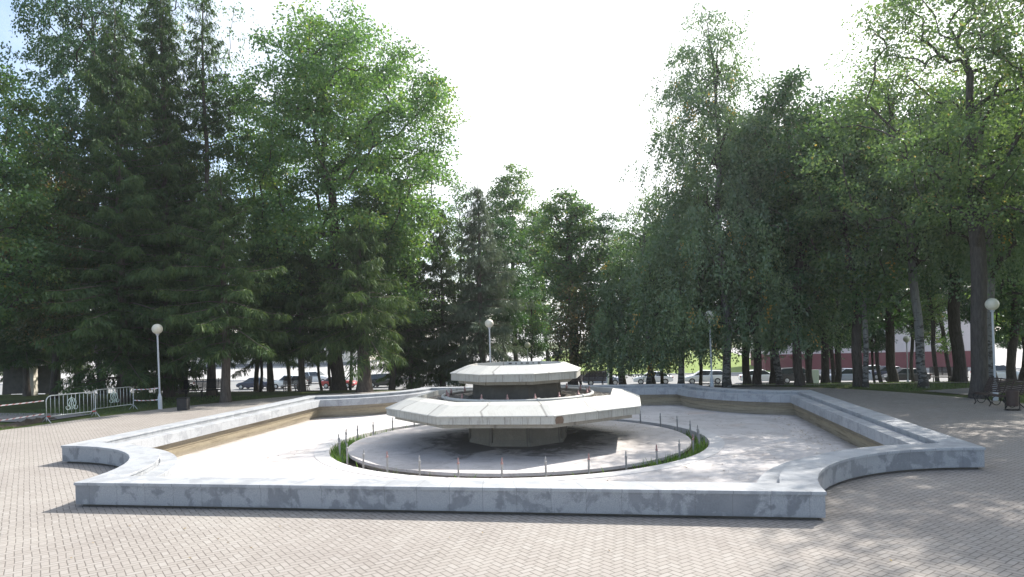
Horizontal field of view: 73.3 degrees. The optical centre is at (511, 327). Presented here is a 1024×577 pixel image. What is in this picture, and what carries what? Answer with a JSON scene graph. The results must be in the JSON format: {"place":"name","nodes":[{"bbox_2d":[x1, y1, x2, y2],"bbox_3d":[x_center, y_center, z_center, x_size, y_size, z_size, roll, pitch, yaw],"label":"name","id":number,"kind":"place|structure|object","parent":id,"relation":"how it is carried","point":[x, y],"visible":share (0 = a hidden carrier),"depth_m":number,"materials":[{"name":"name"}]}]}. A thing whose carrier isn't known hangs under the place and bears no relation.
{"place":"outdoors","nodes":[
{"label":"outdoors","id":0,"kind":"place"},
{"bbox_2d":[0,413,88,421],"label":"path","id":1,"kind":"structure","parent":0,"point":[6,416],"depth_m":31.71,"materials":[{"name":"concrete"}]},
{"bbox_2d":[0,352,552,383],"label":"forecourt","id":2,"kind":"structure","parent":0,"point":[279,372],"depth_m":129.86,"materials":[{"name":"concrete"}]},
{"bbox_2d":[195,332,379,367],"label":"plaster building","id":3,"kind":"structure","parent":2,"relation":"on","point":[324,363],"depth_m":146.47,"materials":[{"name":"white paint"}]},
{"bbox_2d":[0,369,1018,393],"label":"street","id":4,"kind":"structure","parent":0,"point":[629,380],"depth_m":84.25,"materials":[{"name":"grey asphalt"}]},
{"bbox_2d":[236,377,266,389],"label":"parked car","id":5,"kind":"object","parent":4,"relation":"on","point":[248,383],"visible":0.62,"depth_m":86.31,"materials":[{"name":"paint"}]},
{"bbox_2d":[274,375,307,388],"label":"parked car","id":6,"kind":"object","parent":4,"relation":"on","point":[278,383],"visible":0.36,"depth_m":85.84,"materials":[{"name":"paint"}]},
{"bbox_2d":[305,371,327,381],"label":"parked car","id":7,"kind":"object","parent":4,"relation":"on","point":[323,377],"visible":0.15,"depth_m":93.95,"materials":[{"name":"paint"}]},
{"bbox_2d":[371,373,403,387],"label":"parked car","id":8,"kind":"object","parent":4,"relation":"on","point":[374,377],"visible":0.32,"depth_m":83.72,"materials":[{"name":"paint"}]},
{"bbox_2d":[583,374,618,384],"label":"parked car","id":9,"kind":"object","parent":4,"relation":"on","point":[615,381],"visible":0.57,"depth_m":77.84,"materials":[{"name":"paint"}]},
{"bbox_2d":[633,371,672,383],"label":"parked car","id":10,"kind":"object","parent":4,"relation":"on","point":[640,380],"visible":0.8,"depth_m":77.47,"materials":[{"name":"paint"}]},
{"bbox_2d":[685,370,721,383],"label":"parked car","id":11,"kind":"object","parent":4,"relation":"on","point":[694,377],"visible":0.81,"depth_m":76.33,"materials":[{"name":"paint"}]},
{"bbox_2d":[738,369,769,380],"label":"parked car","id":12,"kind":"object","parent":4,"relation":"on","point":[765,375],"visible":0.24,"depth_m":75.12,"materials":[{"name":"paint"}]},
{"bbox_2d":[781,367,820,382],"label":"parked car","id":13,"kind":"object","parent":4,"relation":"on","point":[788,374],"visible":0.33,"depth_m":74.04,"materials":[{"name":"paint"}]},
{"bbox_2d":[830,368,872,381],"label":"parked car","id":14,"kind":"object","parent":4,"relation":"on","point":[847,374],"visible":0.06,"depth_m":72.69,"materials":[{"name":"paint"}]},
{"bbox_2d":[881,368,930,380],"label":"parked car","id":15,"kind":"object","parent":4,"relation":"on","point":[902,373],"visible":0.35,"depth_m":71.21,"materials":[{"name":"paint"}]},
{"bbox_2d":[970,364,1019,379],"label":"parked car","id":16,"kind":"object","parent":4,"relation":"on","point":[1001,370],"visible":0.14,"depth_m":69.86,"materials":[{"name":"paint"}]},
{"bbox_2d":[0,386,1023,576],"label":"paved square","id":17,"kind":"structure","parent":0,"point":[951,523],"depth_m":11.39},
{"bbox_2d":[152,324,162,408],"bbox_3d":[-17.584,2.003,34.243,0.510,4.345,0.510,-3,-1,10],"label":"park lamp","id":18,"kind":"object","parent":17,"relation":"on","point":[157,329],"visible":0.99,"depth_m":34.19,"materials":[{"name":"white metal"}]},
{"bbox_2d":[176,397,190,409],"bbox_3d":[-15.923,3.708,33.334,0.520,0.590,0.460,-1,-1,-5],"label":"litter bin","id":19,"kind":"object","parent":17,"relation":"on","point":[183,403],"visible":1,"depth_m":33.14,"materials":[{"name":"black metal"}]},
{"bbox_2d":[485,319,492,362],"bbox_3d":[-1.296,1.692,40.943,0.510,4.345,0.510,-2,1,20],"label":"park lamp","id":20,"kind":"object","parent":17,"relation":"on","point":[489,323],"visible":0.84,"depth_m":40.85,"materials":[{"name":"white metal"}]},
{"bbox_2d":[61,361,985,519],"bbox_3d":[0.210,2.803,24.579,23.400,3.030,23.980,-2,-1,10],"label":"fountain","id":21,"kind":"object","parent":17,"relation":"on","point":[503,432],"visible":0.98,"depth_m":20.50,"materials":[{"name":"grey concrete"}]},
{"bbox_2d":[330,422,712,477],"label":"weeds","id":22,"kind":"object","parent":21,"relation":"on","point":[698,448],"visible":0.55,"depth_m":22.28,"materials":[{"name":"green plant"}]},
{"bbox_2d":[572,370,606,384],"bbox_3d":[4.693,3.166,42.042,2.100,1.124,0.895,-2,-1,0],"label":"park bench","id":23,"kind":"object","parent":17,"relation":"on","point":[584,378],"visible":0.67,"depth_m":41.81,"materials":[{"name":"black metal"}]},
{"bbox_2d":[704,311,713,386],"bbox_3d":[10.571,1.288,36.589,0.510,4.345,0.510,-2,-1,-21],"label":"park lamp","id":24,"kind":"object","parent":17,"relation":"on","point":[711,377],"visible":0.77,"depth_m":36.54,"materials":[{"name":"grey metal"}]},
{"bbox_2d":[985,298,998,400],"bbox_3d":[20.031,0.962,28.604,0.510,4.345,0.510,-1,-1,-30],"label":"park lamp","id":25,"kind":"object","parent":17,"relation":"on","point":[992,305],"visible":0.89,"depth_m":28.56,"materials":[{"name":"white metal"}]},
{"bbox_2d":[971,376,1023,408],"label":"park bench","id":26,"kind":"object","parent":17,"relation":"on","point":[1014,385],"visible":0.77,"depth_m":26.66,"materials":[{"name":"black metal"}]},
{"bbox_2d":[1004,390,1020,410],"bbox_3d":[18.373,2.683,25.264,0.564,0.730,0.430,-2,-1,10],"label":"litter bin","id":27,"kind":"object","parent":17,"relation":"on","point":[1011,397],"visible":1,"depth_m":25.13,"materials":[{"name":"black metal"}]},
{"bbox_2d":[0,339,1023,429],"bbox_3d":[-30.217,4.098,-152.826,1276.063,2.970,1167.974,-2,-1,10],"label":"lawn","id":28,"kind":"structure","parent":0,"point":[20,398],"depth_m":38.49,"materials":[{"name":"plant"}]},
{"bbox_2d":[0,416,56,428],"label":"dug earth","id":29,"kind":"structure","parent":28,"relation":"on","point":[26,421],"depth_m":28.92,"materials":[{"name":"soil"}]},
{"bbox_2d":[3,363,64,394],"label":"park pavilion","id":30,"kind":"structure","parent":28,"relation":"on","point":[40,378],"depth_m":50.19,"materials":[{"name":"black concrete"}]},
{"bbox_2d":[0,215,76,395],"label":"spruce tree","id":31,"kind":"object","parent":28,"relation":"on","point":[26,355],"visible":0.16,"depth_m":46.20,"materials":[{"name":"green plant"}]},
{"bbox_2d":[0,60,85,324],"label":"lime tree","id":32,"kind":"object","parent":28,"relation":"on","point":[31,199],"visible":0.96,"depth_m":36.45,"materials":[{"name":"green plant"}]},
{"bbox_2d":[0,118,106,398],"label":"maple tree","id":33,"kind":"object","parent":28,"relation":"on","point":[30,325],"visible":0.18,"depth_m":42.20,"materials":[{"name":"green plant"}]},
{"bbox_2d":[3,199,106,392],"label":"spruce tree","id":34,"kind":"object","parent":28,"relation":"on","point":[78,356],"visible":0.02,"depth_m":50.75,"materials":[{"name":"green plant"}]},
{"bbox_2d":[43,392,99,422],"bbox_3d":[-19.421,3.498,30.344,0.608,1.167,2.204,-2,-1,25],"label":"crowd barrier","id":35,"kind":"object","parent":28,"relation":"on","point":[71,407],"visible":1,"depth_m":30.34,"materials":[{"name":"grey metal"}]},
{"bbox_2d":[0,0,182,394],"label":"birch tree","id":36,"kind":"object","parent":28,"relation":"on","point":[48,42],"visible":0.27,"depth_m":43.88,"materials":[{"name":"green plant"}]},
{"bbox_2d":[9,9,214,402],"bbox_3d":[-21.981,-6.686,38.540,10.173,22.426,9.617,-2,-1,39],"label":"spruce tree","id":37,"kind":"object","parent":28,"relation":"on","point":[124,338],"visible":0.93,"depth_m":37.55,"materials":[{"name":"green plant"}]},
{"bbox_2d":[90,386,136,414],"bbox_3d":[-19.278,3.523,33.328,0.608,1.167,2.204,-2,-1,20],"label":"crowd barrier","id":38,"kind":"object","parent":28,"relation":"on","point":[117,401],"visible":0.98,"depth_m":33.29,"materials":[{"name":"grey metal"}]},
{"bbox_2d":[2,394,269,415],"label":"grass","id":39,"kind":"structure","parent":28,"relation":"on","point":[164,402],"depth_m":36.30,"materials":[{"name":"green plant"}]},
{"bbox_2d":[57,0,263,392],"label":"birch tree","id":40,"kind":"object","parent":28,"relation":"on","point":[182,6],"visible":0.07,"depth_m":48.78,"materials":[{"name":"green plant"}]},
{"bbox_2d":[87,0,249,397],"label":"spruce tree","id":41,"kind":"object","parent":28,"relation":"on","point":[160,27],"visible":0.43,"depth_m":40.95,"materials":[{"name":"green plant"}]},
{"bbox_2d":[106,139,238,393],"bbox_3d":[-22.339,-4.091,46.388,9.135,17.635,10.362,-2,-1,10],"label":"spruce tree","id":42,"kind":"object","parent":28,"relation":"on","point":[193,181],"visible":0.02,"depth_m":45.77,"materials":[{"name":"green plant"}]},
{"bbox_2d":[182,378,220,397],"bbox_3d":[-18.422,3.615,40.897,2.100,1.124,0.895,-1,-1,-15],"label":"park bench","id":43,"kind":"object","parent":28,"relation":"on","point":[202,384],"visible":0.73,"depth_m":41.08,"materials":[{"name":"black metal"}]},
{"bbox_2d":[160,0,269,395],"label":"spruce tree","id":44,"kind":"object","parent":28,"relation":"on","point":[228,145],"visible":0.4,"depth_m":42.26,"materials":[{"name":"green plant"}]},
{"bbox_2d":[151,170,290,402],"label":"spruce tree","id":45,"kind":"object","parent":28,"relation":"on","point":[230,316],"visible":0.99,"depth_m":36.52,"materials":[{"name":"green plant"}]},
{"bbox_2d":[212,71,297,391],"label":"maple tree","id":46,"kind":"object","parent":28,"relation":"on","point":[256,380],"visible":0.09,"depth_m":52.87,"materials":[{"name":"green plant"}]},
{"bbox_2d":[237,249,283,391],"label":"lime tree","id":47,"kind":"object","parent":28,"relation":"on","point":[249,263],"visible":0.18,"depth_m":46.84,"materials":[{"name":"green plant"}]},
{"bbox_2d":[251,275,284,391],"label":"lime tree","id":48,"kind":"object","parent":28,"relation":"on","point":[272,377],"visible":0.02,"depth_m":49.97,"materials":[{"name":"green plant"}]},
{"bbox_2d":[231,207,320,391],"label":"spruce tree","id":49,"kind":"object","parent":28,"relation":"on","point":[255,362],"visible":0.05,"depth_m":50.94,"materials":[{"name":"green plant"}]},
{"bbox_2d":[243,156,320,391],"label":"maple tree","id":50,"kind":"object","parent":28,"relation":"on","point":[288,368],"visible":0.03,"depth_m":57.95,"materials":[{"name":"green plant"}]},
{"bbox_2d":[245,244,343,391],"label":"spruce tree","id":51,"kind":"object","parent":28,"relation":"on","point":[292,304],"visible":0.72,"depth_m":44.14,"materials":[{"name":"green plant"}]},
{"bbox_2d":[281,376,312,391],"bbox_3d":[-15.613,4.111,49.890,2.100,1.124,0.895,-2,-1,0],"label":"park bench","id":52,"kind":"object","parent":28,"relation":"on","point":[287,381],"visible":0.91,"depth_m":50.10,"materials":[{"name":"black metal"}]},
{"bbox_2d":[307,250,346,390],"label":"lime tree","id":53,"kind":"object","parent":28,"relation":"on","point":[328,373],"visible":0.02,"depth_m":49.75,"materials":[{"name":"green plant"}]},
{"bbox_2d":[192,0,470,390],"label":"elm tree","id":54,"kind":"object","parent":28,"relation":"on","point":[298,104],"visible":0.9,"depth_m":44.17,"materials":[{"name":"green plant"}]},
{"bbox_2d":[290,223,419,391],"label":"spruce tree","id":55,"kind":"object","parent":28,"relation":"on","point":[362,335],"visible":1,"depth_m":41.49,"materials":[{"name":"green plant"}]},
{"bbox_2d":[340,151,444,389],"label":"maple tree","id":56,"kind":"object","parent":28,"relation":"on","point":[415,316],"visible":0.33,"depth_m":48.18,"materials":[{"name":"green plant"}]},
{"bbox_2d":[375,268,436,383],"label":"spruce tree","id":57,"kind":"object","parent":28,"relation":"on","point":[380,379],"visible":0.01,"depth_m":61.78,"materials":[{"name":"green plant"}]},
{"bbox_2d":[371,219,445,389],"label":"spruce tree","id":58,"kind":"object","parent":28,"relation":"on","point":[407,374],"visible":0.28,"depth_m":51.35,"materials":[{"name":"green plant"}]},
{"bbox_2d":[405,209,476,386],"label":"spruce tree","id":59,"kind":"object","parent":28,"relation":"on","point":[438,285],"visible":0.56,"depth_m":52.44,"materials":[{"name":"green plant"}]},
{"bbox_2d":[432,179,486,386],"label":"lime tree","id":60,"kind":"object","parent":28,"relation":"on","point":[452,219],"visible":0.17,"depth_m":65.62,"materials":[{"name":"green plant"}]},
{"bbox_2d":[420,182,535,386],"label":"spruce tree","id":61,"kind":"object","parent":28,"relation":"on","point":[477,267],"visible":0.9,"depth_m":50.31,"materials":[{"name":"green plant"}]},
{"bbox_2d":[475,214,538,359],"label":"lime tree","id":62,"kind":"object","parent":28,"relation":"on","point":[520,254],"visible":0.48,"depth_m":54.43,"materials":[{"name":"green plant"}]},
{"bbox_2d":[474,163,553,360],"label":"lime tree","id":63,"kind":"object","parent":28,"relation":"on","point":[513,205],"visible":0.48,"depth_m":60.92,"materials":[{"name":"green plant"}]},
{"bbox_2d":[511,283,554,360],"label":"lime tree","id":64,"kind":"object","parent":28,"relation":"on","point":[536,346],"visible":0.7,"depth_m":59.46,"materials":[{"name":"green plant"}]},
{"bbox_2d":[513,208,572,360],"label":"lime tree","id":65,"kind":"object","parent":28,"relation":"on","point":[546,297],"visible":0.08,"depth_m":65.28,"materials":[{"name":"green plant"}]},
{"bbox_2d":[535,279,589,361],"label":"maple tree","id":66,"kind":"object","parent":28,"relation":"on","point":[567,315],"visible":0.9,"depth_m":45.95,"materials":[{"name":"green plant"}]},
{"bbox_2d":[521,185,610,384],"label":"lime tree","id":67,"kind":"object","parent":28,"relation":"on","point":[567,268],"visible":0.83,"depth_m":48.71,"materials":[{"name":"green plant"}]},
{"bbox_2d":[542,296,617,384],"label":"maple tree","id":68,"kind":"object","parent":28,"relation":"on","point":[579,339],"visible":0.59,"depth_m":47.01,"materials":[{"name":"green plant"}]},
{"bbox_2d":[579,208,633,384],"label":"lime tree","id":69,"kind":"object","parent":28,"relation":"on","point":[601,227],"visible":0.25,"depth_m":49.52,"materials":[{"name":"green plant"}]},
{"bbox_2d":[566,239,673,384],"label":"birch tree","id":70,"kind":"object","parent":28,"relation":"on","point":[600,363],"visible":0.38,"depth_m":46.00,"materials":[{"name":"green plant"}]},
{"bbox_2d":[585,189,706,383],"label":"birch tree","id":71,"kind":"object","parent":28,"relation":"on","point":[620,337],"visible":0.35,"depth_m":44.60,"materials":[{"name":"green plant"}]},
{"bbox_2d":[611,172,748,383],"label":"birch tree","id":72,"kind":"object","parent":28,"relation":"on","point":[679,348],"visible":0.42,"depth_m":40.52,"materials":[{"name":"green plant"}]},
{"bbox_2d":[678,134,752,383],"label":"lime tree","id":73,"kind":"object","parent":28,"relation":"on","point":[746,375],"visible":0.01,"depth_m":46.72,"materials":[{"name":"green plant"}]},
{"bbox_2d":[618,0,833,386],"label":"birch tree","id":74,"kind":"object","parent":28,"relation":"on","point":[719,112],"visible":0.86,"depth_m":37.84,"materials":[{"name":"green plant"}]},
{"bbox_2d":[702,109,815,384],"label":"lime tree","id":75,"kind":"object","parent":28,"relation":"on","point":[756,376],"visible":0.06,"depth_m":41.20,"materials":[{"name":"green plant"}]},
{"bbox_2d":[709,150,816,383],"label":"lime tree","id":76,"kind":"object","parent":28,"relation":"on","point":[772,378],"visible":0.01,"depth_m":45.85,"materials":[{"name":"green plant"}]},
{"bbox_2d":[700,132,862,383],"bbox_3d":[15.942,-4.170,41.026,9.425,15.860,8.903,-2,-1,10],"label":"tree","id":77,"kind":"object","parent":28,"relation":"on","point":[778,371],"visible":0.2,"depth_m":39.70,"materials":[{"name":"green plant"}]},
{"bbox_2d":[717,64,873,385],"bbox_3d":[15.803,-5.435,38.833,8.830,18.063,7.889,-1,-1,-13],"label":"lime tree","id":78,"kind":"object","parent":28,"relation":"on","point":[797,274],"visible":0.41,"depth_m":37.37,"materials":[{"name":"green plant"}]},
{"bbox_2d":[803,274,845,383],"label":"lime tree","id":79,"kind":"object","parent":28,"relation":"on","point":[808,368],"visible":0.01,"depth_m":54.88,"materials":[{"name":"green plant"}]},
{"bbox_2d":[793,133,876,383],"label":"lime tree","id":80,"kind":"object","parent":28,"relation":"on","point":[825,374],"visible":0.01,"depth_m":43.68,"materials":[{"name":"green plant"}]},
{"bbox_2d":[808,246,861,384],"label":"lime tree","id":81,"kind":"object","parent":28,"relation":"on","point":[838,371],"visible":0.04,"depth_m":49.74,"materials":[{"name":"green plant"}]},
{"bbox_2d":[757,89,919,386],"bbox_3d":[17.168,-4.611,36.508,7.867,16.229,7.724,-2,-1,10],"label":"lime tree","id":82,"kind":"object","parent":28,"relation":"on","point":[856,332],"visible":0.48,"depth_m":35.65,"materials":[{"name":"green plant"}]},
{"bbox_2d":[829,297,849,383],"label":"lime tree","id":83,"kind":"object","parent":28,"relation":"on","point":[832,361],"depth_m":58.11,"materials":[{"name":"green plant"}]},
{"bbox_2d":[796,109,931,387],"bbox_3d":[18.335,-3.896,35.764,6.624,14.697,6.214,-2,-1,10],"label":"birch tree","id":84,"kind":"object","parent":28,"relation":"on","point":[866,325],"visible":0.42,"depth_m":35.34,"materials":[{"name":"green plant"}]},
{"bbox_2d":[715,381,1021,391],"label":"grass","id":85,"kind":"structure","parent":28,"relation":"on","point":[905,385],"depth_m":36.24,"materials":[{"name":"green plant"}]},
{"bbox_2d":[845,294,900,382],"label":"lime tree","id":86,"kind":"object","parent":28,"relation":"on","point":[879,337],"visible":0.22,"depth_m":55.40,"materials":[{"name":"green plant"}]},
{"bbox_2d":[868,272,921,381],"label":"lime tree","id":87,"kind":"object","parent":28,"relation":"on","point":[878,371],"visible":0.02,"depth_m":59.87,"materials":[{"name":"green plant"}]},
{"bbox_2d":[824,88,968,382],"bbox_3d":[23.903,-5.618,43.852,9.295,19.014,8.304,-2,-1,10],"label":"lime tree","id":88,"kind":"object","parent":28,"relation":"on","point":[889,320],"visible":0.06,"depth_m":43.24,"materials":[{"name":"green plant"}]},
{"bbox_2d":[806,64,992,387],"bbox_3d":[19.448,-4.931,34.629,8.168,16.679,8.594,-2,-1,10],"label":"birch tree","id":89,"kind":"object","parent":28,"relation":"on","point":[923,378],"visible":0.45,"depth_m":34.19,"materials":[{"name":"green plant"}]},
{"bbox_2d":[791,0,1023,398],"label":"ash tree","id":90,"kind":"object","parent":28,"relation":"on","point":[969,172],"visible":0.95,"depth_m":29.26,"materials":[{"name":"green plant"}]},
{"bbox_2d":[894,254,945,382],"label":"lime tree","id":91,"kind":"object","parent":28,"relation":"on","point":[910,329],"visible":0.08,"depth_m":62.64,"materials":[{"name":"green plant"}]},
{"bbox_2d":[897,154,968,381],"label":"lime tree","id":92,"kind":"object","parent":28,"relation":"on","point":[932,313],"visible":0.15,"depth_m":57.86,"materials":[{"name":"green plant"}]},
{"bbox_2d":[906,183,963,381],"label":"lime tree","id":93,"kind":"object","parent":28,"relation":"on","point":[942,334],"visible":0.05,"depth_m":59.97,"materials":[{"name":"green plant"}]},
{"bbox_2d":[929,366,968,381],"bbox_3d":[27.877,3.056,43.909,2.100,1.124,0.895,-2,-1,30],"label":"park bench","id":94,"kind":"object","parent":28,"relation":"on","point":[942,370],"visible":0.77,"depth_m":44.22,"materials":[{"name":"black metal"}]},
{"bbox_2d":[889,80,1022,381],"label":"lime tree","id":95,"kind":"object","parent":28,"relation":"on","point":[959,373],"visible":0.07,"depth_m":39.65,"materials":[{"name":"green plant"}]},
{"bbox_2d":[891,75,1023,384],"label":"birch tree","id":96,"kind":"object","parent":28,"relation":"on","point":[1004,251],"visible":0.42,"depth_m":31.51,"materials":[{"name":"green plant"}]},
{"bbox_2d":[937,265,1022,325],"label":"lime tree","id":97,"kind":"object","parent":28,"relation":"on","point":[965,312],"visible":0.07,"depth_m":55.88,"materials":[{"name":"green plant"}]},
{"bbox_2d":[963,159,1023,379],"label":"lime tree","id":98,"kind":"object","parent":28,"relation":"on","point":[1021,372],"visible":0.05,"depth_m":45.93,"materials":[{"name":"green plant"}]},
{"bbox_2d":[966,94,1023,380],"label":"lime tree","id":99,"kind":"object","parent":28,"relation":"on","point":[1014,329],"visible":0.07,"depth_m":44.67,"materials":[{"name":"green plant"}]},
{"bbox_2d":[980,57,1023,313],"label":"lime tree","id":100,"kind":"object","parent":28,"relation":"on","point":[998,290],"visible":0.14,"depth_m":39.08,"materials":[{"name":"green plant"}]},
{"bbox_2d":[994,325,1021,368],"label":"building","id":101,"kind":"structure","parent":28,"relation":"on","point":[1001,344],"depth_m":65.61,"materials":[{"name":"white paint"}]},
{"bbox_2d":[0,0,1023,344],"label":"sky","id":102,"kind":"structure","parent":0,"point":[555,89],"materials":[{"name":"white"}]},
{"bbox_2d":[542,349,770,374],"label":"lawn","id":103,"kind":"structure","parent":0,"point":[736,367],"depth_m":109.69,"materials":[{"name":"green plant"}]},
{"bbox_2d":[701,381,1021,385],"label":"path","id":104,"kind":"structure","parent":0,"point":[845,383],"depth_m":39.27,"materials":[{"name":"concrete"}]},
{"bbox_2d":[731,343,1022,370],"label":"forecourt","id":105,"kind":"structure","parent":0,"point":[1001,356],"depth_m":112.29,"materials":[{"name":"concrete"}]},
{"bbox_2d":[750,288,970,369],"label":"plaster building","id":106,"kind":"structure","parent":105,"relation":"on","point":[786,361],"depth_m":93.64,"materials":[{"name":"white paint"}]},
{"bbox_2d":[927,385,1022,394],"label":"path","id":107,"kind":"structure","parent":0,"point":[965,391],"depth_m":32.35,"materials":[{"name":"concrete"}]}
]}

